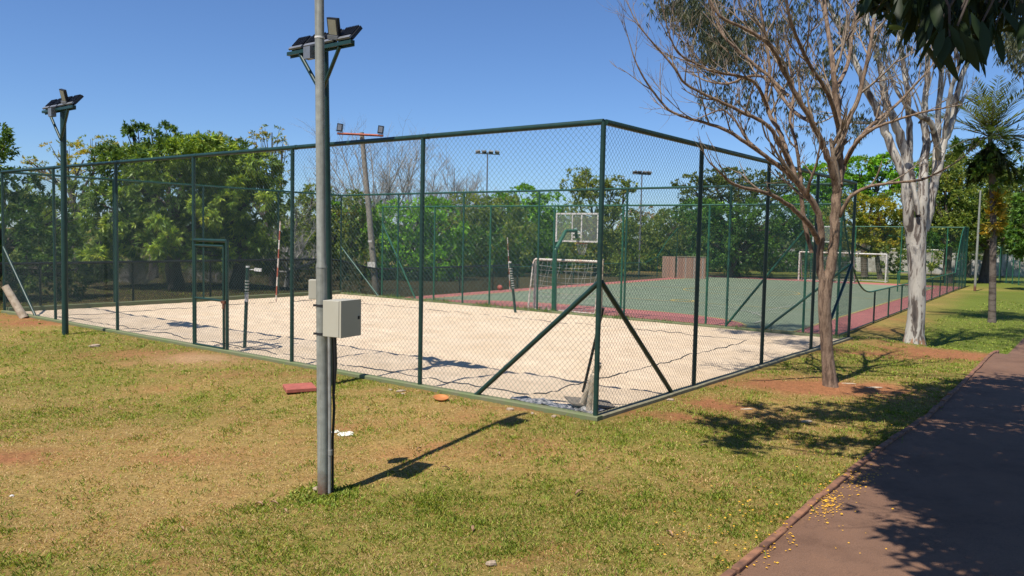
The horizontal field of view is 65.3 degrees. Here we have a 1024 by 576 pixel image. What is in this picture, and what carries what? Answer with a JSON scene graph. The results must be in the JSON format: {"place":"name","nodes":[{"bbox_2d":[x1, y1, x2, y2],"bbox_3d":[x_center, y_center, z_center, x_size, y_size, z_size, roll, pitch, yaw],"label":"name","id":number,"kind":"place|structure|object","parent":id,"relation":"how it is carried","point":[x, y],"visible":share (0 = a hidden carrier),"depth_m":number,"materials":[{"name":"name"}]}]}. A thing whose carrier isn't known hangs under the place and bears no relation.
{"place":"outdoors","nodes":[
{"label":"outdoors","id":0,"kind":"place"},
{"bbox_2d":[331,430,352,435],"bbox_3d":[-2.004,1.716,9.470,0.181,0.022,0.333,-2,5,-43],"label":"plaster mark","id":1,"kind":"object","parent":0,"point":[347,433],"visible":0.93,"depth_m":9.44,"materials":[{"name":"white paint"}]},
{"bbox_2d":[433,394,448,400],"bbox_3d":[-0.955,1.481,10.751,0.212,0.034,0.212,4,12,0],"label":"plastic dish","id":2,"kind":"object","parent":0,"point":[441,397],"visible":1,"depth_m":10.78,"materials":[{"name":"orange plastic"}]},
{"bbox_2d":[0,228,1023,575],"bbox_3d":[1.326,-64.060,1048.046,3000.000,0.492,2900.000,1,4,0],"label":"ground","id":3,"kind":"structure","parent":0,"point":[950,306],"depth_m":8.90,"materials":[{"name":"green plant"}]},
{"bbox_2d":[2,285,27,317],"bbox_3d":[-12.167,0.349,19.553,0.613,0.869,0.194,1,4,0],"label":"log","id":4,"kind":"object","parent":3,"relation":"on","point":[15,302],"visible":0.96,"depth_m":19.48,"materials":[{"name":"brown wood"}]},
{"bbox_2d":[0,122,94,296],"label":"leafy tree","id":5,"kind":"object","parent":3,"relation":"on","point":[6,138],"visible":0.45,"depth_m":24.29,"materials":[{"name":"green plant"}]},
{"bbox_2d":[12,173,96,280],"bbox_3d":[-19.380,-2.204,33.812,4.881,5.536,3.589,3,4,31],"label":"tree","id":6,"kind":"object","parent":3,"relation":"on","point":[76,244],"visible":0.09,"depth_m":33.43,"materials":[{"name":"green plant"}]},
{"bbox_2d":[42,89,83,334],"bbox_3d":[-9.324,-1.435,16.564,1.420,5.247,0.312,4,5,38],"label":"floodlight mast","id":7,"kind":"object","parent":3,"relation":"on","point":[64,104],"visible":0.98,"depth_m":16.53,"materials":[{"name":"grey metal"}]},
{"bbox_2d":[20,134,143,269],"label":"feathery tree","id":8,"kind":"object","parent":3,"relation":"on","point":[78,144],"visible":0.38,"depth_m":41.58,"materials":[{"name":"green plant"}]},
{"bbox_2d":[89,344,100,346],"bbox_3d":[-7.989,1.106,15.280,0.219,0.079,0.100,0,4,-17],"label":"stone","id":9,"kind":"object","parent":3,"relation":"on","point":[96,345],"visible":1,"depth_m":15.26,"materials":[{"name":"white stone"}]},
{"bbox_2d":[121,248,160,276],"bbox_3d":[-15.899,-0.911,33.536,2.119,2.070,5.409,-1,5,-36],"label":"leafless tree","id":10,"kind":"object","parent":3,"relation":"on","point":[143,259],"visible":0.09,"depth_m":31.90,"materials":[{"name":"grey plant"}]},
{"bbox_2d":[120,119,182,277],"bbox_3d":[-16.568,-4.027,36.890,2.729,7.522,2.262,-1,4,-29],"label":"evergreen tree","id":11,"kind":"object","parent":3,"relation":"on","point":[134,128],"visible":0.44,"depth_m":36.54,"materials":[{"name":"green plant"}]},
{"bbox_2d":[58,130,267,285],"bbox_3d":[-13.129,-2.831,30.259,7.288,6.118,5.293,1,4,0],"label":"mango tree","id":12,"kind":"object","parent":3,"relation":"on","point":[186,143],"visible":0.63,"depth_m":29.17,"materials":[{"name":"green plant"}]},
{"bbox_2d":[6,290,340,310],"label":"sand kerb","id":13,"kind":"structure","parent":3,"relation":"on","point":[82,305],"depth_m":23.87,"materials":[{"name":"grey concrete"}]},
{"bbox_2d":[4,172,340,306],"bbox_3d":[-9.756,-1.255,25.125,0.064,3.963,11.106,4,5,38],"label":"chain link fence","id":14,"kind":"object","parent":13,"relation":"on","point":[160,183],"visible":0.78,"depth_m":24.17,"materials":[{"name":"metal"}]},
{"bbox_2d":[5,223,357,275],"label":"hedge","id":15,"kind":"object","parent":3,"relation":"on","point":[145,251],"visible":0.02,"depth_m":49.97,"materials":[{"name":"green plant"}]},
{"bbox_2d":[10,253,368,291],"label":"undergrowth","id":16,"kind":"object","parent":3,"relation":"on","point":[345,284],"visible":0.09,"depth_m":34.51,"materials":[{"name":"green plant"}]},
{"bbox_2d":[186,268,218,282],"bbox_3d":[-13.270,-0.756,34.898,4.874,2.199,1.805,5,5,42],"label":"leafless tree","id":17,"kind":"object","parent":3,"relation":"on","point":[207,276],"visible":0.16,"depth_m":35.04,"materials":[{"name":"grey plant"}]},
{"bbox_2d":[181,134,289,274],"bbox_3d":[-10.665,-2.929,31.029,4.328,6.318,4.734,0,4,-14],"label":"mango tree","id":18,"kind":"object","parent":3,"relation":"on","point":[236,146],"visible":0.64,"depth_m":30.13,"materials":[{"name":"green plant"}]},
{"bbox_2d":[206,124,289,285],"bbox_3d":[-12.678,-3.791,37.855,4.640,7.986,1.781,2,4,6],"label":"open tree","id":19,"kind":"object","parent":3,"relation":"on","point":[265,133],"visible":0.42,"depth_m":37.67,"materials":[{"name":"green plant"}]},
{"bbox_2d":[0,258,519,309],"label":"netting fence","id":20,"kind":"object","parent":3,"relation":"on","point":[141,288],"visible":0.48,"depth_m":26.87,"materials":[{"name":"green"}]},
{"bbox_2d":[263,196,316,269],"bbox_3d":[-9.909,-2.028,36.435,3.520,4.617,5.985,-1,4,-30],"label":"tree","id":21,"kind":"object","parent":3,"relation":"on","point":[297,252],"visible":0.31,"depth_m":35.96,"materials":[{"name":"grey plant"}]},
{"bbox_2d":[267,183,315,267],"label":"tree","id":22,"kind":"object","parent":3,"relation":"on","point":[308,186],"visible":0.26,"depth_m":43.56,"materials":[{"name":"green plant"}]},
{"bbox_2d":[283,382,316,392],"bbox_3d":[-3.063,1.437,11.514,0.420,0.056,0.400,-1,5,-24],"label":"brick","id":23,"kind":"object","parent":3,"relation":"on","point":[299,387],"visible":1,"depth_m":11.40,"materials":[{"name":"brick"}]},
{"bbox_2d":[1,310,602,420],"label":"sand kerb","id":24,"kind":"structure","parent":3,"relation":"on","point":[540,407],"depth_m":12.22,"materials":[{"name":"green concrete"}]},
{"bbox_2d":[0,119,605,415],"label":"chain link fence","id":25,"kind":"object","parent":24,"relation":"on","point":[596,285],"visible":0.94,"depth_m":13.06,"materials":[{"name":"metal"}]},
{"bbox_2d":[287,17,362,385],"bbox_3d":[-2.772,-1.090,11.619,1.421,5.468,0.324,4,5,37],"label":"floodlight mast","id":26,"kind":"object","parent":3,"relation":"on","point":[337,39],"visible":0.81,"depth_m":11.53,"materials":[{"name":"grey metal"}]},
{"bbox_2d":[282,186,384,279],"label":"tree","id":27,"kind":"object","parent":3,"relation":"on","point":[347,233],"visible":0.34,"depth_m":46.28,"materials":[{"name":"green plant"}]},
{"bbox_2d":[308,0,360,495],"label":"metal pole","id":28,"kind":"object","parent":3,"relation":"on","point":[338,318],"visible":0.91,"depth_m":7.32,"materials":[{"name":"grey metal"}]},
{"bbox_2d":[336,123,383,289],"bbox_3d":[-7.087,-3.617,37.280,2.193,7.977,0.470,1,4,0],"label":"light pole","id":29,"kind":"object","parent":3,"relation":"on","point":[380,131],"visible":0.77,"depth_m":37.18,"materials":[{"name":"grey metal"}]},
{"bbox_2d":[288,113,440,227],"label":"leafless tree","id":30,"kind":"object","parent":3,"relation":"on","point":[385,185],"visible":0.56,"depth_m":51.53,"materials":[{"name":"grey plant"}]},
{"bbox_2d":[370,141,451,249],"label":"leafless tree","id":31,"kind":"object","parent":3,"relation":"on","point":[426,184],"visible":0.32,"depth_m":65.37,"materials":[{"name":"grey plant"}]},
{"bbox_2d":[354,196,469,280],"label":"bright tree","id":32,"kind":"object","parent":3,"relation":"on","point":[431,200],"visible":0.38,"depth_m":47.24,"materials":[{"name":"green plant"}]},
{"bbox_2d":[25,294,836,412],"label":"sand","id":33,"kind":"structure","parent":3,"relation":"on","point":[140,325],"depth_m":16.84,"materials":[{"name":"beige sand"}]},
{"bbox_2d":[60,300,309,316],"bbox_3d":[-8.932,0.551,23.476,0.076,0.080,8.249,4,5,38],"label":"boundary rope","id":34,"kind":"object","parent":33,"relation":"on","point":[164,308],"visible":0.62,"depth_m":22.16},
{"bbox_2d":[243,266,261,347],"bbox_3d":[-4.989,0.414,15.321,0.353,1.673,0.085,1,4,0],"label":"net post","id":35,"kind":"object","parent":33,"relation":"on","point":[246,308],"visible":0.79,"depth_m":15.29,"materials":[{"name":"grey metal"}]},
{"bbox_2d":[275,222,280,301],"bbox_3d":[-7.387,-0.789,25.217,0.174,2.622,0.044,1,4,0],"label":"striped rod","id":36,"kind":"object","parent":33,"relation":"on","point":[278,260],"visible":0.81,"depth_m":25.20,"materials":[{"name":"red metal"}]},
{"bbox_2d":[61,317,527,394],"bbox_3d":[-5.666,1.107,15.741,14.846,0.088,0.082,4,5,37],"label":"boundary rope","id":37,"kind":"object","parent":33,"relation":"on","point":[315,359],"visible":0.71,"depth_m":13.47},
{"bbox_2d":[509,261,516,312],"bbox_3d":[0.025,0.029,23.488,0.284,1.622,0.090,1,4,0],"label":"net post","id":38,"kind":"object","parent":33,"relation":"on","point":[512,287],"visible":0.84,"depth_m":23.45,"materials":[{"name":"white metal"}]},
{"bbox_2d":[362,303,734,338],"bbox_3d":[-0.449,0.797,22.446,14.538,0.092,0.094,4,5,37],"label":"boundary rope","id":39,"kind":"object","parent":33,"relation":"on","point":[549,321],"visible":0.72,"depth_m":20.81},
{"bbox_2d":[511,396,605,413],"bbox_3d":[0.583,1.526,10.558,1.350,0.068,0.400,4,5,38],"label":"plastic sheet","id":40,"kind":"object","parent":33,"relation":"on","point":[549,403],"visible":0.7,"depth_m":10.57,"materials":[{"name":"grey plastic"}]},
{"bbox_2d":[564,396,615,408],"bbox_3d":[1.033,1.510,10.525,0.620,0.020,0.340,7,8,-15],"label":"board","id":41,"kind":"object","parent":33,"relation":"on","point":[576,403],"visible":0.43,"depth_m":10.48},
{"bbox_2d":[586,373,593,410],"bbox_3d":[1.012,1.381,10.175,0.098,0.613,0.242,0,4,-21],"label":"log","id":42,"kind":"object","parent":33,"relation":"on","point":[590,395],"visible":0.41,"depth_m":10.13,"materials":[{"name":"brown wood"}]},
{"bbox_2d":[578,362,601,406],"bbox_3d":[0.984,1.309,10.282,0.097,0.775,0.467,-1,4,-34],"label":"log","id":43,"kind":"object","parent":33,"relation":"on","point":[585,396],"visible":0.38,"depth_m":10.27,"materials":[{"name":"brown wood"}]},
{"bbox_2d":[582,308,603,391],"bbox_3d":[1.060,0.839,10.516,0.039,1.234,0.799,0,4,-12],"label":"iron bar","id":44,"kind":"object","parent":33,"relation":"on","point":[588,369],"visible":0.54,"depth_m":10.60,"materials":[{"name":"grey metal"}]},
{"bbox_2d":[592,259,603,411],"bbox_3d":[1.081,0.621,10.041,0.046,1.971,0.136,-2,5,-40],"label":"wooden pole","id":45,"kind":"object","parent":33,"relation":"on","point":[601,303],"visible":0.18,"depth_m":9.96,"materials":[{"name":"brown wood"}]},
{"bbox_2d":[533,340,745,393],"bbox_3d":[2.797,1.354,14.623,0.075,0.083,8.345,4,5,37],"label":"boundary rope","id":46,"kind":"object","parent":33,"relation":"on","point":[627,371],"visible":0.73,"depth_m":13.26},
{"bbox_2d":[410,140,485,255],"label":"leafless tree","id":47,"kind":"object","parent":3,"relation":"on","point":[456,185],"visible":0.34,"depth_m":66.65,"materials":[{"name":"grey plant"}]},
{"bbox_2d":[459,172,500,247],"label":"leafless tree","id":48,"kind":"object","parent":3,"relation":"on","point":[473,188],"visible":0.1,"depth_m":71.35,"materials":[{"name":"grey plant"}]},
{"bbox_2d":[431,190,539,276],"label":"olive tree","id":49,"kind":"object","parent":3,"relation":"on","point":[498,214],"visible":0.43,"depth_m":53.89,"materials":[{"name":"green plant"}]},
{"bbox_2d":[475,150,499,270],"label":"lamp post","id":50,"kind":"object","parent":3,"relation":"on","point":[490,152],"visible":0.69,"depth_m":59.50,"materials":[{"name":"grey metal"}]},
{"bbox_2d":[485,560,496,566],"bbox_3d":[-0.151,2.015,5.832,0.088,0.056,0.052,0,4,-23],"label":"stone","id":51,"kind":"object","parent":3,"relation":"on","point":[490,563],"visible":0.98,"depth_m":5.81,"materials":[{"name":"beige stone"}]},
{"bbox_2d":[5,218,1014,264],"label":"distant wood","id":52,"kind":"object","parent":3,"relation":"on","point":[586,229],"visible":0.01,"depth_m":99.44,"materials":[{"name":"green plant"}]},
{"bbox_2d":[479,183,582,272],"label":"green tree","id":53,"kind":"object","parent":3,"relation":"on","point":[543,214],"visible":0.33,"depth_m":60.67,"materials":[{"name":"green plant"}]},
{"bbox_2d":[565,255,605,270],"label":"shrub","id":54,"kind":"object","parent":3,"relation":"on","point":[570,264],"visible":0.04,"depth_m":67.29,"materials":[{"name":"green plant"}]},
{"bbox_2d":[486,225,693,286],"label":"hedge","id":55,"kind":"object","parent":3,"relation":"on","point":[608,263],"visible":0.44,"depth_m":52.12,"materials":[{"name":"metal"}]},
{"bbox_2d":[341,292,851,339],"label":"sand kerb","id":56,"kind":"structure","parent":3,"relation":"on","point":[712,326],"depth_m":22.12,"materials":[{"name":"grey concrete"}]},
{"bbox_2d":[342,289,847,337],"bbox_3d":[0.756,0.579,24.104,17.987,0.206,0.793,4,5,37],"label":"grass fringe","id":57,"kind":"object","parent":56,"relation":"on","point":[550,310],"depth_m":24.39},
{"bbox_2d":[340,182,853,334],"bbox_3d":[0.765,-0.974,24.090,17.998,3.967,0.072,4,5,38],"label":"chain link fence","id":58,"kind":"object","parent":56,"relation":"on","point":[625,233],"visible":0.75,"depth_m":23.03,"materials":[{"name":"metal"}]},
{"bbox_2d":[559,164,639,276],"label":"open tree","id":59,"kind":"object","parent":3,"relation":"on","point":[583,181],"visible":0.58,"depth_m":57.34,"materials":[{"name":"green plant"}]},
{"bbox_2d":[381,203,842,334],"bbox_3d":[1.994,-0.809,27.704,17.794,4.132,0.070,4,4,34],"label":"chain link fence","id":60,"kind":"object","parent":3,"relation":"on","point":[622,256],"visible":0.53,"depth_m":26.57,"materials":[{"name":"metal"}]},
{"bbox_2d":[632,170,651,272],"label":"lamp post","id":61,"kind":"object","parent":3,"relation":"on","point":[640,173],"visible":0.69,"depth_m":61.61,"materials":[{"name":"grey metal"}]},
{"bbox_2d":[617,206,670,236],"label":"reddish tree","id":62,"kind":"object","parent":3,"relation":"on","point":[647,214],"visible":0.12,"depth_m":77.38,"materials":[{"name":"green plant"}]},
{"bbox_2d":[606,209,727,272],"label":"olive tree","id":63,"kind":"object","parent":3,"relation":"on","point":[653,246],"visible":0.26,"depth_m":68.80,"materials":[{"name":"green plant"}]},
{"bbox_2d":[643,207,706,255],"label":"tree","id":64,"kind":"object","parent":3,"relation":"on","point":[670,226],"visible":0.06,"depth_m":71.55,"materials":[{"name":"green plant"}]},
{"bbox_2d":[431,277,931,330],"bbox_3d":[11.552,0.232,42.140,15.450,0.001,33.408,4,4,34],"label":"court surface","id":65,"kind":"object","parent":3,"relation":"on","point":[870,287],"visible":0.4,"depth_m":37.43,"materials":[{"name":"green concrete"}]},
{"bbox_2d":[441,300,743,326],"bbox_3d":[2.581,0.812,30.019,13.400,0.001,3.224,4,4,34],"label":"court surface","id":66,"kind":"object","parent":65,"relation":"on","point":[636,313],"visible":0.46,"depth_m":29.22,"materials":[{"name":"red concrete"}]},
{"bbox_2d":[528,258,602,313],"bbox_3d":[1.916,-0.072,29.276,2.945,1.958,0.530,4,4,34],"label":"football goal","id":67,"kind":"object","parent":66,"relation":"on","point":[535,272],"visible":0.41,"depth_m":29.49,"materials":[{"name":"white metal"}]},
{"bbox_2d":[552,213,597,310],"bbox_3d":[2.331,-0.943,29.850,1.736,3.742,1.876,1,4,0],"label":"basketball hoop","id":68,"kind":"object","parent":66,"relation":"on","point":[555,268],"visible":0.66,"depth_m":29.72,"materials":[{"name":"grey plastic"}]},
{"bbox_2d":[443,284,852,322],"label":"court lines","id":69,"kind":"object","parent":65,"relation":"on","point":[689,296],"visible":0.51,"depth_m":34.44,"materials":[{"name":"white paint"}]},
{"bbox_2d":[428,278,936,330],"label":"court lines","id":70,"kind":"object","parent":65,"relation":"on","point":[710,303],"visible":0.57,"depth_m":35.39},
{"bbox_2d":[897,271,907,289],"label":"tube frame","id":71,"kind":"object","parent":65,"relation":"on","point":[898,277],"visible":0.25,"depth_m":46.02,"materials":[{"name":"green metal"}]},
{"bbox_2d":[405,275,959,334],"bbox_3d":[12.258,0.191,43.079,17.950,0.001,36.258,4,4,34],"label":"court surface","id":72,"kind":"object","parent":3,"relation":"on","point":[862,314],"visible":0.2,"depth_m":35.88,"materials":[{"name":"concrete"}]},
{"bbox_2d":[507,237,509,288],"bbox_3d":[-0.157,-1.116,39.101,0.218,2.713,0.044,1,4,0],"label":"striped rod","id":73,"kind":"object","parent":72,"relation":"on","point":[508,262],"visible":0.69,"depth_m":39.07,"materials":[{"name":"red metal"}]},
{"bbox_2d":[798,251,854,281],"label":"football goal","id":74,"kind":"object","parent":72,"relation":"on","point":[823,260],"visible":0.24,"depth_m":57.41,"materials":[{"name":"white metal"}]},
{"bbox_2d":[823,253,888,282],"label":"football goal","id":75,"kind":"object","parent":72,"relation":"on","point":[885,267],"visible":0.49,"depth_m":57.87,"materials":[{"name":"white paint"}]},
{"bbox_2d":[662,256,705,278],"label":"brick booth","id":76,"kind":"object","parent":3,"relation":"on","point":[670,273],"visible":0.62,"depth_m":56.95,"materials":[{"name":"brick"}]},
{"bbox_2d":[598,337,849,419],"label":"sand kerb","id":77,"kind":"structure","parent":3,"relation":"on","point":[609,413],"depth_m":12.20,"materials":[{"name":"concrete"}]},
{"bbox_2d":[599,119,856,412],"bbox_3d":[4.505,-0.268,14.187,0.074,3.968,11.207,4,5,38],"label":"chain link fence","id":78,"kind":"object","parent":77,"relation":"on","point":[643,131],"visible":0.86,"depth_m":12.31,"materials":[{"name":"metal"}]},
{"bbox_2d":[671,166,802,275],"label":"umbrella tree","id":79,"kind":"object","parent":3,"relation":"on","point":[714,181],"visible":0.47,"depth_m":62.23,"materials":[{"name":"green plant"}]},
{"bbox_2d":[670,193,826,277],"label":"deep green tree","id":80,"kind":"object","parent":3,"relation":"on","point":[752,250],"visible":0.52,"depth_m":59.16,"materials":[{"name":"green plant"}]},
{"bbox_2d":[599,0,982,387],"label":"bare tree","id":81,"kind":"object","parent":3,"relation":"on","point":[836,161],"visible":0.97,"depth_m":12.46,"materials":[{"name":"brown plant"}]},
{"bbox_2d":[768,251,825,272],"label":"shrub","id":82,"kind":"object","parent":3,"relation":"on","point":[797,265],"visible":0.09,"depth_m":73.17,"materials":[{"name":"green plant"}]},
{"bbox_2d":[795,254,856,271],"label":"shrub","id":83,"kind":"object","parent":3,"relation":"on","point":[843,259],"visible":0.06,"depth_m":77.33,"materials":[{"name":"green plant"}]},
{"bbox_2d":[640,0,1023,345],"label":"eucalyptus tree","id":84,"kind":"object","parent":3,"relation":"on","point":[919,200],"visible":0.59,"depth_m":19.45,"materials":[{"name":"grey plant"}]},
{"bbox_2d":[704,225,968,286],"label":"chain link fence","id":85,"kind":"object","parent":3,"relation":"on","point":[901,250],"visible":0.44,"depth_m":55.64,"materials":[{"name":"metal"}]},
{"bbox_2d":[792,152,918,276],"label":"bright tree","id":86,"kind":"object","parent":3,"relation":"on","point":[872,168],"visible":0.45,"depth_m":65.01,"materials":[{"name":"green plant"}]},
{"bbox_2d":[720,350,998,575],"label":"path kerb","id":87,"kind":"structure","parent":3,"relation":"on","point":[748,559],"depth_m":7.47,"materials":[{"name":"concrete"}]},
{"bbox_2d":[802,188,930,279],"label":"golden tree","id":88,"kind":"object","parent":3,"relation":"on","point":[878,202],"visible":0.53,"depth_m":61.32,"materials":[{"name":"green plant"}]},
{"bbox_2d":[741,235,1000,278],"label":"chain link fence","id":89,"kind":"object","parent":3,"relation":"on","point":[926,260],"visible":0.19,"depth_m":66.45,"materials":[{"name":"metal"}]},
{"bbox_2d":[740,249,1023,276],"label":"boundary wall","id":90,"kind":"structure","parent":3,"relation":"on","point":[1003,268],"depth_m":75.22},
{"bbox_2d":[838,213,968,334],"bbox_3d":[19.799,-1.215,37.964,0.059,4.177,37.130,4,4,34],"label":"fence","id":91,"kind":"object","parent":3,"relation":"on","point":[948,279],"visible":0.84,"depth_m":31.21,"materials":[{"name":"metal"}]},
{"bbox_2d":[879,246,942,273],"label":"shrub","id":92,"kind":"object","parent":3,"relation":"on","point":[895,265],"visible":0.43,"depth_m":65.52,"materials":[{"name":"green plant"}]},
{"bbox_2d":[891,248,956,274],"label":"football goal","id":93,"kind":"object","parent":3,"relation":"on","point":[938,250],"visible":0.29,"depth_m":74.49,"materials":[{"name":"white paint"}]},
{"bbox_2d":[846,0,1023,82],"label":"overhanging tree","id":94,"kind":"object","parent":3,"relation":"on","point":[970,30],"visible":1,"depth_m":2.69,"materials":[{"name":"green plant"}]},
{"bbox_2d":[914,150,1000,281],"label":"tall dark tree","id":95,"kind":"object","parent":3,"relation":"on","point":[955,198],"visible":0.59,"depth_m":56.95,"materials":[{"name":"green plant"}]},
{"bbox_2d":[914,151,1023,276],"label":"tall tree","id":96,"kind":"object","parent":3,"relation":"on","point":[968,273],"visible":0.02,"depth_m":69.19,"materials":[{"name":"green plant"}]},
{"bbox_2d":[916,74,1023,322],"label":"palm tree","id":97,"kind":"object","parent":3,"relation":"on","point":[991,160],"visible":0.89,"depth_m":27.79,"materials":[{"name":"green plant"}]},
{"bbox_2d":[942,248,998,276],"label":"shrub","id":98,"kind":"object","parent":3,"relation":"on","point":[972,257],"visible":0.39,"depth_m":67.68,"materials":[{"name":"green plant"}]},
{"bbox_2d":[973,190,980,290],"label":"lamp post","id":99,"kind":"object","parent":3,"relation":"on","point":[976,257],"visible":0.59,"depth_m":48.05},
{"bbox_2d":[958,169,1023,282],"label":"tall dark tree","id":100,"kind":"object","parent":3,"relation":"on","point":[983,277],"visible":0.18,"depth_m":59.60,"materials":[{"name":"green plant"}]},
{"bbox_2d":[1000,243,1023,284],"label":"chain link fence","id":101,"kind":"object","parent":3,"relation":"on","point":[1013,266],"visible":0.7,"depth_m":59.12,"materials":[{"name":"metal"}]},
{"bbox_2d":[1002,191,1023,263],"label":"leafy tree","id":102,"kind":"object","parent":3,"relation":"on","point":[1013,234],"visible":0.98,"depth_m":49.88,"materials":[{"name":"green plant"}]},
{"bbox_2d":[0,0,1023,247],"label":"sky","id":103,"kind":"structure","parent":0,"point":[224,66],"materials":[{"name":"blue"}]},
{"bbox_2d":[736,338,1023,575],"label":"path","id":104,"kind":"structure","parent":0,"point":[947,483],"depth_m":7.12,"materials":[{"name":"concrete"}]},
{"bbox_2d":[651,397,893,567],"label":"petals","id":105,"kind":"object","parent":104,"relation":"on","point":[811,509],"visible":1,"depth_m":6.97,"materials":[{"name":"yellow plant"}]}
]}

